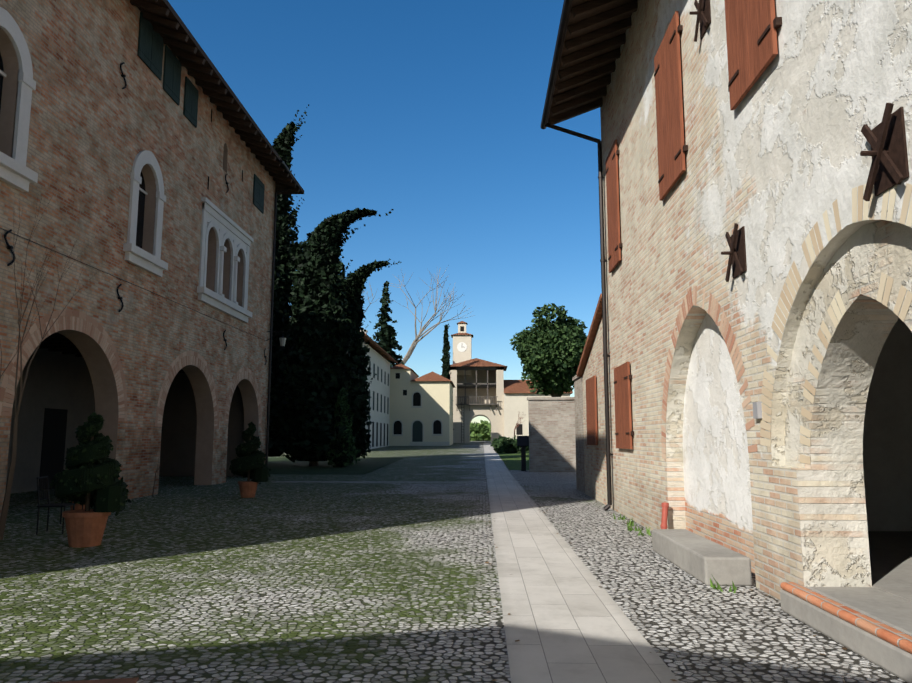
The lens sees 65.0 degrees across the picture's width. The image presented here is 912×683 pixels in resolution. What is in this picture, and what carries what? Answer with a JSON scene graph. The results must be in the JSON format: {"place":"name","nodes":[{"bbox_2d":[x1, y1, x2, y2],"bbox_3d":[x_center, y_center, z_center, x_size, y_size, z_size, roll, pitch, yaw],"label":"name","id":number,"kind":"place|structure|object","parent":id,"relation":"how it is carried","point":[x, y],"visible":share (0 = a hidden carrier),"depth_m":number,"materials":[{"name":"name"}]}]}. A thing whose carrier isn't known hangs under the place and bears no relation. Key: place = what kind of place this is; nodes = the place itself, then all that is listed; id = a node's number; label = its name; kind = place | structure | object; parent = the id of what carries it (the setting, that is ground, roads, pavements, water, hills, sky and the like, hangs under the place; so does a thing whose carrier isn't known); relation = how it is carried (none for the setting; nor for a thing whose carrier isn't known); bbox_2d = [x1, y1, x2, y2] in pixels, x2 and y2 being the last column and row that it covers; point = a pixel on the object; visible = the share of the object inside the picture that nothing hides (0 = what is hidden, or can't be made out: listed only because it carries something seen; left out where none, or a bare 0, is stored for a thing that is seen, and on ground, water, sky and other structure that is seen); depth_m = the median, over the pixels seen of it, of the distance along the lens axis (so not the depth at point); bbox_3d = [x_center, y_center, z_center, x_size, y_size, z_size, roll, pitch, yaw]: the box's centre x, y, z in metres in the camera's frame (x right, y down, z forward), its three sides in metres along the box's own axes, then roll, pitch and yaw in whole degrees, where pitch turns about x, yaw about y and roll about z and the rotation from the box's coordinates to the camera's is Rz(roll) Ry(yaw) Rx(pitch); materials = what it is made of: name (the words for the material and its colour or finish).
{"place":"outdoors","nodes":[
{"label":"outdoors","id":0,"kind":"place"},
{"bbox_2d":[152,450,165,496],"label":"climbing plant","id":1,"kind":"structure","parent":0,"point":[155,475],"depth_m":19.52,"materials":[{"name":"brown"}]},
{"bbox_2d":[168,0,601,423],"label":"sky","id":2,"kind":"structure","parent":0,"point":[430,112],"materials":[{"name":"blue"}]},
{"bbox_2d":[0,441,906,682],"bbox_3d":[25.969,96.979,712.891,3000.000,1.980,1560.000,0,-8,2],"label":"ground","id":3,"kind":"structure","parent":0,"point":[180,579],"depth_m":7.43,"materials":[{"name":"grey stone"}]},
{"bbox_2d":[0,301,44,378],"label":"vine stem","id":4,"kind":"object","parent":3,"relation":"on","point":[17,350],"visible":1,"depth_m":11.07,"materials":[{"name":"brown plant"}]},
{"bbox_2d":[0,195,96,539],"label":"climbing plant","id":5,"kind":"object","parent":3,"relation":"on","point":[4,512],"visible":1,"depth_m":11.19,"materials":[{"name":"brown plant"}]},
{"bbox_2d":[36,476,75,534],"bbox_3d":[-6.785,2.759,12.113,0.492,0.930,0.440,1,-8,-8],"label":"garden chair","id":6,"kind":"object","parent":3,"relation":"on","point":[49,505],"visible":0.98,"depth_m":12.05,"materials":[{"name":"black metal"}]},
{"bbox_2d":[50,412,130,547],"bbox_3d":[-5.477,2.056,10.794,1.084,1.971,1.042,0,-8,2],"label":"topiary","id":7,"kind":"object","parent":3,"relation":"on","point":[89,477],"visible":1,"depth_m":10.53,"materials":[{"name":"green plant"}]},
{"bbox_2d":[60,477,122,509],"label":"potted plants","id":8,"kind":"object","parent":3,"relation":"on","point":[78,506],"visible":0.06,"depth_m":14.94,"materials":[{"name":"green plant"}]},
{"bbox_2d":[47,677,138,682],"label":"drain cover plate","id":9,"kind":"object","parent":3,"relation":"in","point":[126,680],"visible":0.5,"depth_m":4.64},
{"bbox_2d":[0,0,274,515],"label":"brick building facade","id":10,"kind":"structure","parent":3,"relation":"on","point":[95,128],"depth_m":18.52,"materials":[{"name":"brown brick"}]},
{"bbox_2d":[5,332,243,493],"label":"archway openings","id":11,"kind":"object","parent":10,"relation":"attached to","point":[57,407],"depth_m":23.05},
{"bbox_2d":[0,7,253,322],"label":"window frames","id":12,"kind":"structure","parent":10,"relation":"attached to","point":[16,172],"depth_m":19.84,"materials":[{"name":"white stone"}]},
{"bbox_2d":[0,309,261,428],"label":"brick arches","id":13,"kind":"structure","parent":10,"relation":"attached to","point":[69,325],"depth_m":17.60,"materials":[{"name":"brown brick"}]},
{"bbox_2d":[1,228,265,340],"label":"wall cables","id":14,"kind":"object","parent":10,"relation":"attached to","point":[119,278],"depth_m":17.87,"materials":[{"name":"black metal"}]},
{"bbox_2d":[4,62,266,364],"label":"wall anchors","id":15,"kind":"object","parent":10,"relation":"attached to","point":[10,230],"visible":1,"depth_m":18.19,"materials":[{"name":"black metal"}]},
{"bbox_2d":[137,12,264,213],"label":"window shutters","id":16,"kind":"object","parent":10,"relation":"attached to","point":[150,48],"visible":0.94,"depth_m":21.11,"materials":[{"name":"green wood"}]},
{"bbox_2d":[130,0,303,194],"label":"roof eave","id":17,"kind":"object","parent":10,"relation":"on","point":[162,17],"depth_m":23.05,"materials":[{"name":"brown wood"}]},
{"bbox_2d":[265,159,292,465],"bbox_3d":[-7.552,-0.859,29.666,1.150,12.805,2.935,0,-8,2],"label":"drainpipe","id":18,"kind":"object","parent":10,"relation":"attached to","point":[285,167],"visible":0.81,"depth_m":30.99,"materials":[{"name":"black metal"}]},
{"bbox_2d":[229,422,270,497],"bbox_3d":[-5.574,3.193,19.434,1.100,2.033,1.049,0,-8,2],"label":"topiary","id":19,"kind":"object","parent":3,"relation":"on","point":[248,464],"visible":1,"depth_m":19.16,"materials":[{"name":"green plant"}]},
{"bbox_2d":[268,457,404,474],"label":"lawn","id":20,"kind":"structure","parent":3,"relation":"on","point":[286,466],"depth_m":37.24,"materials":[{"name":"green plant"}]},
{"bbox_2d":[268,104,308,456],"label":"tall cypress","id":21,"kind":"object","parent":20,"relation":"on","point":[284,142],"visible":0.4,"depth_m":42.87,"materials":[{"name":"green plant"}]},
{"bbox_2d":[268,208,393,465],"bbox_3d":[-7.542,-0.376,39.628,5.997,14.421,5.396,-7,-10,41],"label":"cypress","id":22,"kind":"object","parent":20,"relation":"on","point":[313,376],"visible":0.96,"depth_m":38.56,"materials":[{"name":"green plant"}]},
{"bbox_2d":[325,377,363,466],"bbox_3d":[-5.884,4.279,38.030,2.043,4.791,1.784,0,-8,2],"label":"thuja","id":23,"kind":"object","parent":20,"relation":"on","point":[346,454],"visible":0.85,"depth_m":37.52,"materials":[{"name":"green plant"}]},
{"bbox_2d":[343,258,400,458],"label":"cypress","id":24,"kind":"object","parent":20,"relation":"on","point":[356,280],"visible":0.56,"depth_m":42.81,"materials":[{"name":"green plant"}]},
{"bbox_2d":[363,342,389,449],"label":"white long house","id":25,"kind":"structure","parent":3,"relation":"on","point":[379,391],"depth_m":79.16,"materials":[{"name":"paint"}]},
{"bbox_2d":[360,330,397,362],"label":"roof","id":26,"kind":"structure","parent":25,"relation":"on","point":[375,346],"depth_m":77.50,"materials":[{"name":"tile"}]},
{"bbox_2d":[373,281,404,366],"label":"spruce","id":27,"kind":"object","parent":3,"relation":"on","point":[386,334],"visible":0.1,"depth_m":101.16,"materials":[{"name":"green plant"}]},
{"bbox_2d":[362,268,473,363],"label":"plane tree","id":28,"kind":"object","parent":3,"relation":"on","point":[411,348],"visible":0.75,"depth_m":121.65,"materials":[{"name":"brown plant"}]},
{"bbox_2d":[389,369,452,445],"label":"cream house","id":29,"kind":"structure","parent":3,"relation":"on","point":[421,413],"depth_m":88.74,"materials":[{"name":"paint"}]},
{"bbox_2d":[390,364,455,387],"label":"tiled roof","id":30,"kind":"structure","parent":29,"relation":"on","point":[432,376],"depth_m":89.79,"materials":[{"name":"orange tile"}]},
{"bbox_2d":[440,324,453,429],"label":"thin cypress","id":31,"kind":"object","parent":3,"relation":"on","point":[446,365],"visible":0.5,"depth_m":104.47,"materials":[{"name":"green plant"}]},
{"bbox_2d":[449,323,503,442],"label":"clock tower","id":32,"kind":"structure","parent":3,"relation":"on","point":[479,385],"depth_m":111.75,"materials":[{"name":"beige paint"}]},
{"bbox_2d":[450,321,506,370],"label":"gate tower roofs","id":33,"kind":"structure","parent":32,"relation":"on","point":[475,362],"depth_m":109.14,"materials":[{"name":"orange tile"}]},
{"bbox_2d":[453,404,503,442],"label":"arched gateway wall","id":34,"kind":"structure","parent":3,"relation":"on","point":[494,417],"depth_m":107.31,"materials":[{"name":"beige paint"}]},
{"bbox_2d":[470,420,490,440],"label":"shrubs","id":35,"kind":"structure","parent":3,"relation":"on","point":[480,432],"depth_m":124.94,"materials":[{"name":"green plant"}]},
{"bbox_2d":[490,435,528,452],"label":"hedge shrubs","id":36,"kind":"object","parent":3,"relation":"on","point":[502,444],"visible":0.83,"depth_m":64.62,"materials":[{"name":"green plant"}]},
{"bbox_2d":[509,426,526,438],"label":"walls","id":37,"kind":"structure","parent":3,"relation":"on","point":[524,431],"depth_m":97.93,"materials":[{"name":"paint"}]},
{"bbox_2d":[517,436,528,470],"bbox_3d":[3.261,5.410,34.598,0.600,1.696,0.401,0,-8,2],"label":"info sign lectern","id":38,"kind":"object","parent":3,"relation":"on","point":[523,442],"visible":0.86,"depth_m":34.58,"materials":[{"name":"grey metal"}]},
{"bbox_2d":[504,393,569,437],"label":"gate wing","id":39,"kind":"structure","parent":3,"relation":"on","point":[515,404],"depth_m":106.25,"materials":[{"name":"beige paint"}]},
{"bbox_2d":[504,380,572,393],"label":"tiled roof","id":40,"kind":"structure","parent":39,"relation":"on","point":[515,386],"depth_m":108.30,"materials":[{"name":"tile"}]},
{"bbox_2d":[572,375,584,492],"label":"garden wall","id":41,"kind":"structure","parent":3,"relation":"on","point":[579,439],"depth_m":21.66,"materials":[{"name":"brick"}]},
{"bbox_2d":[478,481,846,680],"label":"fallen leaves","id":42,"kind":"object","parent":3,"relation":"on","point":[600,586],"visible":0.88,"depth_m":7.08,"materials":[{"name":"brown plant"}]},
{"bbox_2d":[612,513,736,592],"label":"wall weeds","id":43,"kind":"object","parent":3,"relation":"on","point":[630,523],"depth_m":11.78,"materials":[{"name":"green plant"}]},
{"bbox_2d":[600,0,911,600],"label":"house facade","id":44,"kind":"structure","parent":3,"relation":"on","point":[777,165],"depth_m":7.41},
{"bbox_2d":[540,0,612,510],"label":"gutter downpipe","id":45,"kind":"object","parent":44,"relation":"attached to","point":[564,19],"visible":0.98,"depth_m":16.07,"materials":[{"name":"black metal"}]},
{"bbox_2d":[548,0,637,125],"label":"house roof","id":46,"kind":"structure","parent":44,"relation":"on","point":[595,38],"depth_m":14.28,"materials":[{"name":"brown wood"}]},
{"bbox_2d":[605,0,781,448],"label":"window shutters","id":47,"kind":"object","parent":44,"relation":"attached to","point":[751,37],"visible":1,"depth_m":10.43,"materials":[{"name":"brown wood"}]},
{"bbox_2d":[752,402,761,418],"bbox_3d":[3.147,0.719,7.469,0.049,0.170,0.120,0,-8,2],"label":"wall light","id":48,"kind":"object","parent":44,"relation":"attached to","point":[757,410],"visible":1,"depth_m":7.42,"materials":[{"name":"white plastic"}]},
{"bbox_2d":[661,183,911,463],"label":"arch bricks","id":49,"kind":"object","parent":44,"relation":"attached to","point":[808,386],"visible":0.96,"depth_m":6.62,"materials":[{"name":"beige brick"}]},
{"bbox_2d":[689,0,909,281],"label":"wall anchor","id":50,"kind":"object","parent":44,"relation":"attached to","point":[887,142],"visible":1,"depth_m":5.11,"materials":[{"name":"brown metal"}]},
{"bbox_2d":[863,318,911,601],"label":"archway opening","id":51,"kind":"object","parent":44,"relation":"attached to","point":[887,450],"depth_m":10.36,"materials":[{"name":"black"}]},
{"bbox_2d":[652,529,911,682],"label":"house steps","id":52,"kind":"structure","parent":3,"relation":"on","point":[873,625],"depth_m":5.93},
{"bbox_2d":[660,502,668,528],"bbox_3d":[3.194,2.782,10.978,0.111,0.608,0.277,-5,-9,35],"label":"red pipe stub","id":53,"kind":"object","parent":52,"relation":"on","point":[664,518],"visible":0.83,"depth_m":10.98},
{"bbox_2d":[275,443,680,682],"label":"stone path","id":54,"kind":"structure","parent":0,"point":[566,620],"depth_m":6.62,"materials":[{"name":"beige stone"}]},
{"bbox_2d":[493,445,528,469],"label":"lawn","id":55,"kind":"structure","parent":0,"point":[511,461],"depth_m":46.18,"materials":[{"name":"green plant"}]},
{"bbox_2d":[514,412,523,435],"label":"bare bush","id":56,"kind":"object","parent":55,"relation":"on","point":[517,423],"visible":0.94,"depth_m":99.12,"materials":[{"name":"brown plant"}]},
{"bbox_2d":[509,303,587,396],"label":"broadleaf","id":57,"kind":"object","parent":55,"relation":"on","point":[548,352],"visible":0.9,"depth_m":53.20,"materials":[{"name":"green plant"}]},
{"bbox_2d":[527,397,575,471],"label":"garden wall","id":58,"kind":"structure","parent":0,"point":[552,444],"depth_m":33.90,"materials":[{"name":"brick"}]},
{"bbox_2d":[582,318,611,507],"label":"annex wall","id":59,"kind":"structure","parent":0,"point":[595,469],"depth_m":18.13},
{"bbox_2d":[577,294,601,376],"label":"annex roof","id":60,"kind":"structure","parent":59,"relation":"on","point":[596,320],"depth_m":18.60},
{"bbox_2d":[586,376,597,444],"bbox_3d":[3.576,1.835,18.783,0.090,1.750,1.500,0,-8,2],"label":"window shutter","id":61,"kind":"object","parent":59,"relation":"attached to","point":[591,413],"visible":0.89,"depth_m":18.60,"materials":[{"name":"brown wood"}]},
{"bbox_3d":[-14.879,-2.680,18.043,11.400,13.300,27.098,0,-8,2],"label":"palazzo","id":62,"kind":"object","parent":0,"visible":0},
{"bbox_2d":[266,331,285,346],"bbox_3d":[-7.699,-0.102,30.612,0.846,0.677,0.320,0,-8,2],"label":"wall lantern","id":63,"kind":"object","parent":62,"relation":"attached to","point":[282,339],"depth_m":30.52,"materials":[{"name":"black metal"}]}
]}

